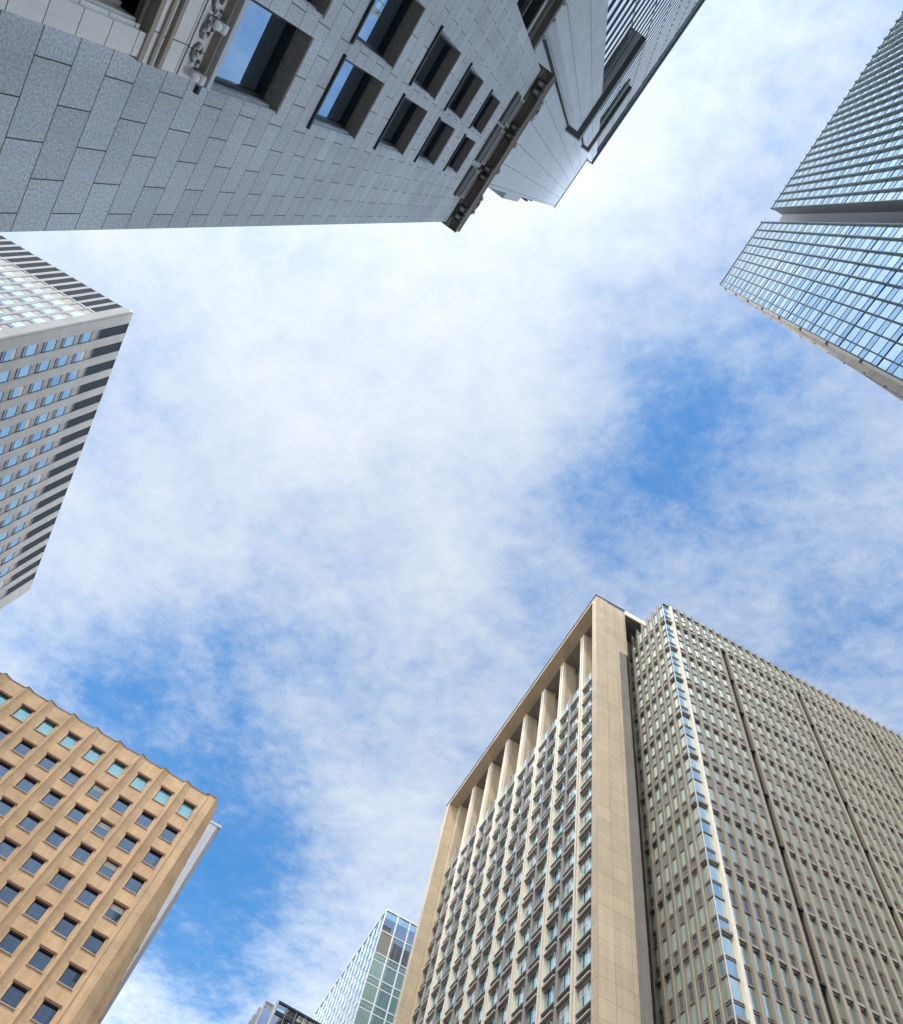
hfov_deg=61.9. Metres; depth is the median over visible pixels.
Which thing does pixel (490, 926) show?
window
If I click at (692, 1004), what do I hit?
window
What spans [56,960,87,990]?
window
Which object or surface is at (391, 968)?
window
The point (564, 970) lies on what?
window
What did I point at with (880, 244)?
window
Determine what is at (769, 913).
window
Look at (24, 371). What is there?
window
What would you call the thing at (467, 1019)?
window
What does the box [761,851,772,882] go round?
window
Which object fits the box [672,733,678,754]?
window
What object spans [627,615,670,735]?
window
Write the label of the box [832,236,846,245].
window
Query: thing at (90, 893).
window
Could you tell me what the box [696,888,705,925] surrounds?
window
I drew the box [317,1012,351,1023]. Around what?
window
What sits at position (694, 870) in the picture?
window
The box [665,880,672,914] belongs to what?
window
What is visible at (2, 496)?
window
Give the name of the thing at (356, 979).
window
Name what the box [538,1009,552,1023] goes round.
window
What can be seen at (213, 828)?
office building
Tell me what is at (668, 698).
window
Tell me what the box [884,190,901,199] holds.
window
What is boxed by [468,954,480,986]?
window
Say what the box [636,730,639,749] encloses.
window
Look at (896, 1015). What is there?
window
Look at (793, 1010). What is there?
window
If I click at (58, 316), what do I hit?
window
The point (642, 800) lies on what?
window
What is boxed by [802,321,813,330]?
window
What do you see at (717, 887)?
window
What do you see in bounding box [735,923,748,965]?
window
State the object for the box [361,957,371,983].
window
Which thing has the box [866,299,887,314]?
window
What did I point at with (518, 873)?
window
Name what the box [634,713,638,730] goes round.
window
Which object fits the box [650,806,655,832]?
window
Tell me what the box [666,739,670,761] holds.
window
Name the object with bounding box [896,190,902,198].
window
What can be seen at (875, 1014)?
window
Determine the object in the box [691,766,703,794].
window
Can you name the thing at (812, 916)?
window
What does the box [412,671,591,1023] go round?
window
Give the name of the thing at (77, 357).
window
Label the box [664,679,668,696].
window
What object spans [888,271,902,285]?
window
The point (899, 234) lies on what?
window
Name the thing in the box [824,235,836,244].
window
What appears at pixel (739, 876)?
window
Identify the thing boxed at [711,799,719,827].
window
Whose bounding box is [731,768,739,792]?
window
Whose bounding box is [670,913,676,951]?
window
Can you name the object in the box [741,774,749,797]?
window
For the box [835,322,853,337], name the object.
window
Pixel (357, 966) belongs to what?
window
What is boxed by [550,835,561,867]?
window
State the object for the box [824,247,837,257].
window
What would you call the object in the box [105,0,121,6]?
window
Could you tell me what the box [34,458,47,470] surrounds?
window
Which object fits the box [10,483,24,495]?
window
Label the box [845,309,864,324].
window
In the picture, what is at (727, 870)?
window
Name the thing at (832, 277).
window
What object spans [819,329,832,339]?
window
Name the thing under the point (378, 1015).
window
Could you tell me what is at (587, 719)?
window
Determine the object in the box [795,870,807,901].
window
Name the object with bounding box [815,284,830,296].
window
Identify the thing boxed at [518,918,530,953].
window
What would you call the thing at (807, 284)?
window
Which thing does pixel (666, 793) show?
window
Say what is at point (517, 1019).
window
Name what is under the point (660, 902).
window
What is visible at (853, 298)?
window
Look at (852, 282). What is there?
window
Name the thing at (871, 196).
window
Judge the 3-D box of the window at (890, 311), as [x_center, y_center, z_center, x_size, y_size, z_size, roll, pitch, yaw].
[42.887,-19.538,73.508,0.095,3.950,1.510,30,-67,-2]
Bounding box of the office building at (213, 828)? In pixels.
[98,820,223,1023]
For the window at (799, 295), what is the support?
in the glass tower at (819, 264)
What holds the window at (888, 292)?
in the glass tower at (819, 264)
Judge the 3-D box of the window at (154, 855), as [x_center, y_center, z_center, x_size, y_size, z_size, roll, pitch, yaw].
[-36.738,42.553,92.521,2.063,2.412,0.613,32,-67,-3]
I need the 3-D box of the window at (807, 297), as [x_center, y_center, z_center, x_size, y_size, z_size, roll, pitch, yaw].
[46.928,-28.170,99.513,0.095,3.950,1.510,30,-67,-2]
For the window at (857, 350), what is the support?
in the glass tower at (819, 264)
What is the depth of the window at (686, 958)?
73.27 m
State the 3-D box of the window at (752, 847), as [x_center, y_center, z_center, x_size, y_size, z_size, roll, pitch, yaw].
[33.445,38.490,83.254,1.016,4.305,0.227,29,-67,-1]
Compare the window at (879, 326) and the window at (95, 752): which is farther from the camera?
the window at (95, 752)
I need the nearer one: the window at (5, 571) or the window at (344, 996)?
the window at (5, 571)
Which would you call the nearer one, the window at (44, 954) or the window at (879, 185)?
the window at (44, 954)
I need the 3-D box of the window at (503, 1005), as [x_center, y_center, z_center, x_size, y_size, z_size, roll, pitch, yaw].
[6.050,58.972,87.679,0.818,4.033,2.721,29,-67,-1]
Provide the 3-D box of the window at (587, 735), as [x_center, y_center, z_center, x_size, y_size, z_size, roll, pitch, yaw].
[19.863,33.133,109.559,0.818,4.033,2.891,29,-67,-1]
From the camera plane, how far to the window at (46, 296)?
104.72 m
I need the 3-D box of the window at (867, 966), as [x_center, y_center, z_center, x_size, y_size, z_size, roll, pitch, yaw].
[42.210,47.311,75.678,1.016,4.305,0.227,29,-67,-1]
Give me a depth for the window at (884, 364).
67.95 m
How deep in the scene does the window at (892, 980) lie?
76.26 m
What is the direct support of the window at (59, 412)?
in the office tower at (62, 334)
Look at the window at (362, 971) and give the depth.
147.97 m
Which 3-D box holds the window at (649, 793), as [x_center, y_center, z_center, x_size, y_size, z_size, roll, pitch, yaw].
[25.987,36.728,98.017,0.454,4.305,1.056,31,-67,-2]
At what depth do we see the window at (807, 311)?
96.43 m
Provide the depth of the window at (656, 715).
108.76 m
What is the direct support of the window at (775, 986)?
in the finned tower at (770, 804)
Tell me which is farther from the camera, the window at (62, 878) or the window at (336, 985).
the window at (336, 985)
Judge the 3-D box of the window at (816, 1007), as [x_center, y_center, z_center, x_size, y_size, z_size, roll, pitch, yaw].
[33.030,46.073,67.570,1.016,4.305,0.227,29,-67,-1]
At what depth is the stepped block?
137.64 m
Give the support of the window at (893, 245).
in the glass tower at (819, 264)
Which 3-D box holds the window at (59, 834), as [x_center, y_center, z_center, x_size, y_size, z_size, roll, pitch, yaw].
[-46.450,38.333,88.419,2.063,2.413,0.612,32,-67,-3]
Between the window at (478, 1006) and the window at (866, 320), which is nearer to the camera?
the window at (866, 320)
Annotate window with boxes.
[0,271,16,275]
[0,285,16,289]
[0,294,5,329]
[0,299,15,304]
[0,315,15,320]
[0,348,17,362]
[0,370,10,382]
[0,426,11,437]
[0,445,5,454]
[0,473,12,485]
[0,491,6,500]
[0,515,13,528]
[0,531,8,540]
[0,566,9,576]
[0,689,12,705]
[0,723,12,740]
[0,757,15,778]
[0,794,18,817]
[0,835,20,860]
[0,878,24,905]
[0,926,27,955]
[0,978,31,1010]
[1,406,17,420]
[1,552,14,564]
[3,456,18,469]
[5,499,18,512]
[6,305,25,311]
[6,321,25,327]
[6,537,19,550]
[7,277,26,281]
[7,291,25,295]
[7,386,24,399]
[9,437,24,450]
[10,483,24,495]
[10,702,35,721]
[11,522,24,534]
[11,737,36,757]
[13,772,40,793]
[14,365,30,378]
[15,419,30,432]
[16,466,30,478]
[16,810,44,833]
[17,283,34,287]
[17,296,35,301]
[17,311,35,317]
[17,506,30,519]
[19,851,48,876]
[21,344,37,357]
[21,400,36,413]
[22,448,36,461]
[22,490,36,503]
[22,895,52,922]
[26,943,57,973]
[27,288,45,293]
[27,302,45,307]
[28,317,45,323]
[28,380,43,393]
[28,430,42,443]
[28,475,41,487]
[30,995,62,1023]
[34,360,50,373]
[34,412,48,425]
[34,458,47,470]
[34,716,59,735]
[35,751,61,771]
[37,294,54,298]
[37,308,55,313]
[39,787,65,808]
[40,394,55,406]
[40,441,53,453]
[41,339,57,352]
[43,825,70,849]
[45,424,59,436]
[47,299,63,304]
[47,314,65,319]
[47,375,61,387]
[47,866,75,892]
[51,911,81,939]
[52,406,65,418]
[53,355,68,368]
[56,305,74,310]
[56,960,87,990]
[57,730,82,750]
[58,388,72,400]
[60,335,75,347]
[60,766,85,786]
[64,370,78,382]
[65,801,90,823]
[67,311,82,316]
[69,840,96,864]
[71,351,85,363]
[74,882,102,908]
[78,332,91,343]
[80,927,108,955]
[81,744,105,763]
[85,780,109,800]
[90,816,115,838]
[96,855,121,880]
[102,898,129,924]
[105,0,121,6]
[105,757,128,777]
[110,794,133,814]
[116,831,140,853]
[123,870,147,895]
[129,771,151,791]
[134,808,157,829]
[141,845,165,868]
[152,785,174,805]
[158,822,180,843]
[175,798,197,819]
[193,0,312,113]
[299,0,331,17]
[306,54,383,139]
[315,1004,322,1020]
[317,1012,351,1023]
[318,995,328,1019]
[320,1009,326,1023]
[322,1000,332,1023]
[323,988,333,1011]
[327,993,337,1018]
[328,981,338,1004]
[328,1006,336,1023]
[331,999,341,1023]
[332,986,342,1010]
[334,972,344,996]
[337,991,347,1016]
[338,978,348,1002]
[338,1005,346,1023]
[340,965,349,988]
[341,997,352,1023]
[342,982,353,1008]
[344,969,354,994]
[345,956,355,980]
[347,988,358,1016]
[348,1004,357,1023]
[349,974,359,1000]
[350,0,424,68]
[350,960,360,986]
[351,949,360,972]
[354,978,365,1007]
[354,999,372,1023]
[355,965,365,991]
[356,940,366,964]
[356,952,366,977]
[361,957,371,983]
[361,975,379,1004]
[362,932,372,955]
[362,943,372,969]
[368,923,378,947]
[368,936,377,960]
[368,953,385,980]
[370,1006,385,1023]
[373,93,426,154]
[374,914,384,938]
[375,932,391,957]
[375,982,392,1011]
[381,911,397,936]
[381,959,398,987]
[385,1014,393,1023]
[388,938,403,964]
[388,989,399,1015]
[393,918,409,942]
[394,966,405,991]
[400,944,411,968]
[406,924,416,946]
[408,25,460,99]
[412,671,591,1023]
[413,117,454,164]
[443,134,474,172]
[444,62,482,119]
[453,996,462,1023]
[461,1009,472,1023]
[464,981,476,1015]
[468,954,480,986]
[469,89,499,133]
[473,929,484,960]
[474,995,484,1023]
[476,967,488,1001]
[480,940,491,973]
[483,1009,495,1023]
[484,916,495,946]
[486,979,498,1015]
[488,892,498,922]
[490,951,502,985]
[494,924,505,957]
[497,900,508,931]
[497,994,508,1023]
[499,964,511,1000]
[500,877,511,906]
[503,935,514,970]
[506,909,517,942]
[509,885,520,916]
[509,1010,521,1023]
[511,977,524,1016]
[512,862,522,892]
[515,842,525,869]
[515,946,527,983]
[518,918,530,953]
[520,892,532,925]
[523,869,534,900]
[524,993,536,1023]
[526,846,536,876]
[526,960,538,1000]
[528,825,538,853]
[528,930,541,968]
[530,806,540,832]
[531,903,543,937]
[533,877,544,910]
[536,853,546,884]
[538,831,548,861]
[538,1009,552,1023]
[540,810,549,839]
[540,974,554,1017]
[541,791,551,818]
[543,773,552,799]
[543,941,556,981]
[545,912,557,949]
[547,884,559,919]
[549,859,560,892]
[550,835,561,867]
[552,814,562,843]
[553,793,563,822]
[555,774,564,801]
[555,992,569,1023]
[556,756,565,782]
[557,740,566,764]
[557,956,570,999]
[558,924,571,964]
[560,895,572,932]
[561,867,573,903]
[562,842,573,876]
[563,819,574,851]
[565,798,575,827]
[566,759,576,786]
[566,778,575,806]
[567,742,577,767]
[568,725,577,750]
[574,970,590,1018]
[574,1008,590,1023]
[575,935,590,979]
[576,903,590,945]
[577,847,590,883]
[577,874,590,913]
[578,822,591,857]
[579,778,591,809]
[579,799,591,832]
[580,741,591,768]
[580,759,591,788]
[581,707,591,733]
[581,723,591,750]
[582,692,591,717]
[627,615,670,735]
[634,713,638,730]
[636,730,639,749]
[637,749,641,769]
[640,706,644,724]
[640,769,643,790]
[640,790,645,814]
[642,723,645,742]
[643,741,647,762]
[643,813,647,839]
[644,839,650,867]
[646,699,650,717]
[646,761,650,784]
[647,783,652,807]
[648,716,652,735]
[648,866,652,897]
[649,735,654,755]
[649,897,655,930]
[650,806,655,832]
[651,692,656,710]
[652,831,657,859]
[653,754,656,776]
[653,929,658,967]
[654,775,659,799]
[655,709,658,728]
[655,859,660,890]
[655,966,662,1007]
[656,728,661,748]
[657,799,662,825]
[657,889,664,922]
[658,685,662,703]
[659,747,663,769]
[659,824,665,852]
[659,1006,663,1023]
[661,703,665,721]
[661,768,666,791]
[661,921,667,959]
[662,664,666,680]
[662,720,667,740]
[663,851,668,881]
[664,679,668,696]
[664,791,669,816]
[664,958,671,999]
[665,615,902,921]
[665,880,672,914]
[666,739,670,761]
[667,695,671,714]
[667,815,673,844]
[668,656,673,673]
[668,760,674,784]
[668,998,674,1023]
[669,713,674,733]
[670,671,675,689]
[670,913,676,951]
[671,843,677,873]
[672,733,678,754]
[672,783,677,809]
[673,687,679,707]
[673,950,681,991]
[674,808,681,836]
[674,872,681,906]
[675,753,681,777]
[676,705,682,726]
[678,905,686,942]
[678,989,685,1023]
[679,724,685,746]
[679,776,685,801]
[679,835,685,865]
[682,744,690,768]
[682,800,689,828]
[682,865,690,898]
[682,941,691,982]
[686,767,694,793]
[687,827,694,857]
[687,897,695,934]
[688,744,698,769]
[688,981,696,1023]
[690,791,698,820]
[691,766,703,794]
[691,856,699,890]
[692,933,701,974]
[695,817,703,849]
[696,791,708,820]
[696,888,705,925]
[698,972,707,1018]
[700,846,709,881]
[701,752,708,775]
[701,818,714,850]
[701,924,711,965]
[705,774,714,800]
[705,879,715,917]
[706,847,720,882]
[708,964,718,1009]
[711,757,719,781]
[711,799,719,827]
[711,878,727,918]
[711,914,723,956]
[714,1008,721,1023]
[716,780,724,805]
[716,826,725,856]
[718,914,734,958]
[718,954,730,1000]
[721,14,902,365]
[721,763,729,786]
[721,805,730,833]
[722,855,732,889]
[725,954,743,1002]
[725,998,735,1023]
[726,786,735,812]
[727,832,737,863]
[728,888,740,925]
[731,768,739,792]
[732,811,742,839]
[733,861,745,896]
[733,998,749,1023]
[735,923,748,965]
[736,791,746,818]
[738,838,749,869]
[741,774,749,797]
[741,895,753,932]
[743,817,753,845]
[743,963,757,1010]
[745,868,757,903]
[747,797,756,823]
[749,931,762,973]
[750,845,761,876]
[752,1008,760,1023]
[753,901,765,939]
[754,823,764,851]
[757,803,767,829]
[757,875,769,909]
[757,971,772,1018]
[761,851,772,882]
[762,938,776,981]
[765,829,775,858]
[766,909,779,947]
[767,1017,774,1023]
[769,881,781,916]
[771,979,786,1023]
[772,857,784,889]
[774,308,783,314]
[775,945,789,988]
[778,815,788,841]
[778,915,792,954]
[779,298,790,308]
[780,311,790,318]
[781,888,794,923]
[785,300,797,312]
[785,987,798,1023]
[786,287,797,298]
[786,841,797,870]
[787,314,797,321]
[788,820,799,847]
[788,953,803,995]
[791,922,804,960]
[792,303,805,315]
[793,277,805,287]
[793,290,805,301]
[794,317,804,326]
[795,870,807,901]
[797,847,808,876]
[799,306,813,319]
[799,994,810,1023]
[800,279,814,290]
[800,292,813,304]
[801,267,813,277]
[801,960,816,1003]
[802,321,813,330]
[805,901,818,936]
[806,876,819,908]
[807,295,822,307]
[807,310,822,323]
[807,852,819,882]
[808,257,821,266]
[808,269,822,279]
[808,282,821,292]
[810,325,822,334]
[813,1002,822,1023]
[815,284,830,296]
[815,936,830,975]
[816,246,829,255]
[816,258,829,268]
[816,271,830,281]
[816,298,831,311]
[816,313,831,327]
[816,907,830,943]
[817,882,831,915]
[818,859,831,889]
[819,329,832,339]
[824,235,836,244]
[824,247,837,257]
[824,259,838,270]
[824,273,839,284]
[824,286,840,299]
[824,301,840,315]
[825,317,842,332]
[827,974,844,1018]
[828,334,844,345]
[828,914,843,950]
[828,943,843,982]
[829,865,842,895]
[829,888,842,921]
[832,225,844,233]
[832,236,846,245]
[832,248,847,258]
[832,261,847,272]
[833,275,849,286]
[833,289,850,302]
[834,305,852,319]
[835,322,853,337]
[840,225,854,234]
[840,340,855,351]
[840,895,854,927]
[840,921,855,957]
[840,949,856,989]
[840,981,857,1023]
[841,237,855,246]
[841,249,857,260]
[842,263,859,274]
[842,277,860,289]
[844,292,862,306]
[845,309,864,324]
[846,326,865,343]
[849,225,864,234]
[850,237,866,247]
[851,250,868,261]
[851,345,868,357]
[851,901,865,933]
[852,265,870,276]
[852,927,867,963]
[852,956,869,996]
[853,279,872,292]
[853,988,868,1023]
[854,193,868,201]
[854,296,874,310]
[856,313,876,329]
[857,331,879,349]
[859,225,875,235]
[860,238,877,249]
[862,182,876,190]
[862,252,879,263]
[862,907,877,940]
[863,192,878,201]
[863,266,882,279]
[863,352,882,365]
[863,933,879,970]
[864,282,885,296]
[865,963,882,1003]
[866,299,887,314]
[866,996,879,1023]
[868,317,891,334]
[869,226,887,235]
[870,337,894,356]
[871,180,887,189]
[871,239,889,250]
[873,191,889,200]
[873,253,892,265]
[873,913,889,947]
[875,269,896,282]
[875,940,891,977]
[877,285,899,300]
[877,970,895,1011]
[878,358,897,373]
[879,168,896,178]
[879,303,902,319]
[879,1003,892,1023]
[880,226,900,236]
[882,179,898,188]
[882,322,902,340]
[883,240,902,251]
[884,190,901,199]
[885,255,902,268]
[885,343,902,363]
[885,919,900,953]
[887,947,902,983]
[888,157,902,166]
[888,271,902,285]
[889,976,902,1010]
[891,167,902,176]
[891,288,902,303]
[892,1010,899,1023]
[893,178,902,187]
[893,226,902,237]
[893,366,902,378]
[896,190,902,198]
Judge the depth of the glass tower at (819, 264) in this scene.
104.90 m
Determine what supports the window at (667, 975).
in the finned tower at (770, 804)
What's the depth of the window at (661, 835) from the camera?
89.66 m
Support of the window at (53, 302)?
in the office tower at (62, 334)
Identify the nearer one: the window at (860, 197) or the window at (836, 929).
the window at (836, 929)
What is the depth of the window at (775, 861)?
83.36 m
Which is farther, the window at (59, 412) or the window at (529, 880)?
the window at (59, 412)
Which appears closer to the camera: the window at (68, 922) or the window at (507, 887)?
the window at (68, 922)
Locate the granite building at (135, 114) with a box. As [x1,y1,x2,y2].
[0,0,566,232]
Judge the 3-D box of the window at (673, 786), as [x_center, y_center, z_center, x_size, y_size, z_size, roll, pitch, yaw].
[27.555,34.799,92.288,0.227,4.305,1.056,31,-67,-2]
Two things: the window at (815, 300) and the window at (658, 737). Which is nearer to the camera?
the window at (815, 300)
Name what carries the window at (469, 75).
in the granite building at (135, 114)
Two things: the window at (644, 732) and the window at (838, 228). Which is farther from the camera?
the window at (644, 732)
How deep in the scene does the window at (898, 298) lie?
73.70 m
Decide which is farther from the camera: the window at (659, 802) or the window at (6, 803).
the window at (659, 802)
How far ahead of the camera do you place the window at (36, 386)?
102.17 m
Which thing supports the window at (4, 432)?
in the office tower at (62, 334)
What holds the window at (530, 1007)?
in the stone frame tower at (533, 909)
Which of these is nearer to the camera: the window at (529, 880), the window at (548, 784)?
the window at (529, 880)
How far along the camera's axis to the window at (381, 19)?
13.86 m
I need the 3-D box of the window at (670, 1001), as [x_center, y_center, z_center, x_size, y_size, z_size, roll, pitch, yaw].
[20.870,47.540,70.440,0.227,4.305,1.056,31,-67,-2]
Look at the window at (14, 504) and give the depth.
114.60 m
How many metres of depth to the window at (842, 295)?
87.93 m
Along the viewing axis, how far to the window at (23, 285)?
104.62 m
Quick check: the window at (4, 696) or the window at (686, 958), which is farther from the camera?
the window at (4, 696)
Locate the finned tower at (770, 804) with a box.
[626,603,902,1023]
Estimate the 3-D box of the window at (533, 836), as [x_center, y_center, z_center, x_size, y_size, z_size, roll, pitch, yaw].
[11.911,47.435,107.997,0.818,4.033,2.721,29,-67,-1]
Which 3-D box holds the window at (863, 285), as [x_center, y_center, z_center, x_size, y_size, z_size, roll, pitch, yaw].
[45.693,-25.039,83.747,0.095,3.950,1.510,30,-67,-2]
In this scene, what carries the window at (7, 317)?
in the office tower at (62, 334)
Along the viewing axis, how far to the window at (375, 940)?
151.22 m
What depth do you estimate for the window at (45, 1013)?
74.79 m
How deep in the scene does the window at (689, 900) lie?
76.63 m
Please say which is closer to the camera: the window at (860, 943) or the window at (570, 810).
the window at (860, 943)
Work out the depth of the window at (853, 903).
83.61 m
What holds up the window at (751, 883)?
in the finned tower at (770, 804)
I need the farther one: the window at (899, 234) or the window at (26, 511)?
the window at (26, 511)
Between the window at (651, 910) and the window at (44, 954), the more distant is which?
the window at (651, 910)
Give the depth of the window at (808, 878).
83.47 m
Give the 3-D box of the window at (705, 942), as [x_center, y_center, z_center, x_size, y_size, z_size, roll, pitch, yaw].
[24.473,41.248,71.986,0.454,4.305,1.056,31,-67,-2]
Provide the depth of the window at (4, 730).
95.80 m
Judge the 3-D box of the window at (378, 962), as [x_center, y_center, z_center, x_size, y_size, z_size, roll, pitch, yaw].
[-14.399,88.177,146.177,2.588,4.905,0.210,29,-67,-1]
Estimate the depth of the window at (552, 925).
87.97 m
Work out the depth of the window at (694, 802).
87.24 m
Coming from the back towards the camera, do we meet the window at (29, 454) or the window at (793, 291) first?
the window at (29, 454)
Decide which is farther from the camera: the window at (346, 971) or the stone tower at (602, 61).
the window at (346, 971)
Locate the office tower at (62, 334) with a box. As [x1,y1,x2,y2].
[0,234,132,608]
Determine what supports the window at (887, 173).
in the glass tower at (819, 264)
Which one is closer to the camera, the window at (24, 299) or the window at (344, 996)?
the window at (24, 299)
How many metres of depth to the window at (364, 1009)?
137.56 m
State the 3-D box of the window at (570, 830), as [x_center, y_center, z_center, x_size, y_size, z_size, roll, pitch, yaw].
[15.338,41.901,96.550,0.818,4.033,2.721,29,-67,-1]
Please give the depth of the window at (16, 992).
74.55 m
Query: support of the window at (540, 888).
in the stone frame tower at (533, 909)
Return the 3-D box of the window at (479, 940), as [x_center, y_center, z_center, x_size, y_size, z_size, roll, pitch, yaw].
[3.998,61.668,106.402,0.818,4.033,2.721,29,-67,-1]
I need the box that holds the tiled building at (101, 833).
[0,672,216,1023]
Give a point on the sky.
(338, 497)
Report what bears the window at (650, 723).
in the finned tower at (770, 804)
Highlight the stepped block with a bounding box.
[247,999,320,1023]
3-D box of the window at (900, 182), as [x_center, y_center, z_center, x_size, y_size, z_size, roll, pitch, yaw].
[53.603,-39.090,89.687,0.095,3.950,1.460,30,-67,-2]
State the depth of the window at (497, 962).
97.38 m
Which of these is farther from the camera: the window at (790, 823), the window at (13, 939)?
the window at (790, 823)
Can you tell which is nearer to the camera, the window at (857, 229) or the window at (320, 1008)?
the window at (857, 229)
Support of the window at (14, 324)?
in the office tower at (62, 334)
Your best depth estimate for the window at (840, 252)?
96.88 m
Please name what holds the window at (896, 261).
in the glass tower at (819, 264)
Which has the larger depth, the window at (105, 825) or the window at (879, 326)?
the window at (105, 825)
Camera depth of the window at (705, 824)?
83.13 m
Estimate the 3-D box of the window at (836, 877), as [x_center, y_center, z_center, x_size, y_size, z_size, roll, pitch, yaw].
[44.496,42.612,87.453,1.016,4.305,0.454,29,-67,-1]
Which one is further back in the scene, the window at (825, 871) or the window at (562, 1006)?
the window at (825, 871)
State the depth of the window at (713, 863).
79.18 m
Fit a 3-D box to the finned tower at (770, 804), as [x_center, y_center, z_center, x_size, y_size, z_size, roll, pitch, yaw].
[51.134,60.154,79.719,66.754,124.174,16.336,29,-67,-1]
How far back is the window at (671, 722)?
103.63 m
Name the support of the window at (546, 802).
in the stone frame tower at (533, 909)
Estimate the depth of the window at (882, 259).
82.38 m
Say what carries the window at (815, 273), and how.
in the glass tower at (819, 264)
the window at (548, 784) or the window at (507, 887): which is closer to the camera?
the window at (507, 887)
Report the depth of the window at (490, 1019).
90.54 m
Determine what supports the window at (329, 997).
in the blue glass tower at (366, 988)
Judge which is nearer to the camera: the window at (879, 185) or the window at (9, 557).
the window at (879, 185)
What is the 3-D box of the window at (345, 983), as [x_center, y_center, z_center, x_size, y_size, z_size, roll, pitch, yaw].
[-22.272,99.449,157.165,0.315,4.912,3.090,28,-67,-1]
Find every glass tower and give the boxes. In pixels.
[313,908,416,1023]
[718,11,902,400]
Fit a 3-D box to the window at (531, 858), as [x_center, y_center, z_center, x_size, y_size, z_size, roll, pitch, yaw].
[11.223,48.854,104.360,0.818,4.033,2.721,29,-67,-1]
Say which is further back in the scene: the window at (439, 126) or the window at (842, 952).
the window at (842, 952)
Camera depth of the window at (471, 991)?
100.25 m
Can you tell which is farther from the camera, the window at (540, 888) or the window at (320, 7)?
the window at (540, 888)
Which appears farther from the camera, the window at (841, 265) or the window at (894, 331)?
the window at (841, 265)
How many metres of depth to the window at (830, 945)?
75.58 m
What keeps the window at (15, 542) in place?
in the office tower at (62, 334)
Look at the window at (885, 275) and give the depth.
79.39 m
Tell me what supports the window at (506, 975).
in the stone frame tower at (533, 909)
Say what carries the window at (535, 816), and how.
in the stone frame tower at (533, 909)
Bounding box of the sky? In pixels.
[0,0,902,1023]
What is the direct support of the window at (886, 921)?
in the finned tower at (770, 804)
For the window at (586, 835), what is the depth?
92.49 m
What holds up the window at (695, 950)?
in the finned tower at (770, 804)
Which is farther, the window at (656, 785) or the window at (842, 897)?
the window at (656, 785)
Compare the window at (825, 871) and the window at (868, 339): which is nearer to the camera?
the window at (868, 339)
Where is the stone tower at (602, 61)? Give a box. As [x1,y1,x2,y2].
[488,0,705,207]
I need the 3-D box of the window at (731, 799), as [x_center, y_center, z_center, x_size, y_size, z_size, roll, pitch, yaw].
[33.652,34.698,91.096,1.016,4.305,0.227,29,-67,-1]
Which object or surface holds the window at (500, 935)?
in the stone frame tower at (533, 909)
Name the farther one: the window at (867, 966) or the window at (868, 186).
the window at (868, 186)
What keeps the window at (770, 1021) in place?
in the finned tower at (770, 804)
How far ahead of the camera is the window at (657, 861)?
86.28 m
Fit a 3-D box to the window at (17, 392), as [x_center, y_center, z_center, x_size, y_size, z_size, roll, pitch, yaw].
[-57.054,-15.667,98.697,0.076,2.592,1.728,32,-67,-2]
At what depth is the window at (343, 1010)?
146.79 m
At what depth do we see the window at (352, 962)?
161.76 m
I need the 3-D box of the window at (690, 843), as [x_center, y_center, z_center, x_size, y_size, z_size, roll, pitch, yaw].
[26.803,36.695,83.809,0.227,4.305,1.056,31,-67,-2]
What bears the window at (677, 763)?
in the finned tower at (770, 804)
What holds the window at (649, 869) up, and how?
in the finned tower at (770, 804)
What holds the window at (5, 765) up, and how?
in the tiled building at (101, 833)
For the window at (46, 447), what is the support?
in the office tower at (62, 334)
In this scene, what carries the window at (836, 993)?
in the finned tower at (770, 804)
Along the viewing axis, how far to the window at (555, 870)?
95.38 m
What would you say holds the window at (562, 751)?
in the stone frame tower at (533, 909)
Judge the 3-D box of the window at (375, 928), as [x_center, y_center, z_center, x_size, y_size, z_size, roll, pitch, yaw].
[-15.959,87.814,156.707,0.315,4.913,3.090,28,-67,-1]
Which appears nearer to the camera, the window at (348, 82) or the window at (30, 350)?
the window at (348, 82)
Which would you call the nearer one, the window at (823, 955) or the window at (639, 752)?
the window at (823, 955)
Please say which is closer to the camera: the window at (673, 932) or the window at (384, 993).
the window at (673, 932)
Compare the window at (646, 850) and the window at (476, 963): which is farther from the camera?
the window at (476, 963)
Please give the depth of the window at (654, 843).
90.26 m
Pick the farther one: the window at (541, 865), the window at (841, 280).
the window at (541, 865)
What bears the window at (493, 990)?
in the stone frame tower at (533, 909)
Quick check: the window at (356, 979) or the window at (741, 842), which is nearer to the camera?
the window at (741, 842)
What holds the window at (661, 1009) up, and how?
in the finned tower at (770, 804)
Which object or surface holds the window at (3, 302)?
in the office tower at (62, 334)
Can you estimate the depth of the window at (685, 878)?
80.58 m
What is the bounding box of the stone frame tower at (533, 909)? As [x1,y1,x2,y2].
[393,594,652,1023]
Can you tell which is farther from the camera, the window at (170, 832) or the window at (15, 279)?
the window at (15, 279)
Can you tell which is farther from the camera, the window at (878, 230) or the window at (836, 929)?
the window at (878, 230)
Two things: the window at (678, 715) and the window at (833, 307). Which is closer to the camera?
the window at (833, 307)
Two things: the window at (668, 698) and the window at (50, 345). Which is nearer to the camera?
the window at (50, 345)
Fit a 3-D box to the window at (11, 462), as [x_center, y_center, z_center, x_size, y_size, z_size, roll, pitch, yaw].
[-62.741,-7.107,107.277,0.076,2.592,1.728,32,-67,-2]
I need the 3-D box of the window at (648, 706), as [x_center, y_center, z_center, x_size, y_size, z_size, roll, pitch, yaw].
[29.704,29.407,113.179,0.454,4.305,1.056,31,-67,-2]
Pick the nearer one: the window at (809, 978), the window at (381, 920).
the window at (809, 978)
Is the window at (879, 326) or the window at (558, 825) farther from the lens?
the window at (558, 825)
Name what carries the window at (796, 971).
in the finned tower at (770, 804)
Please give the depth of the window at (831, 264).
97.52 m

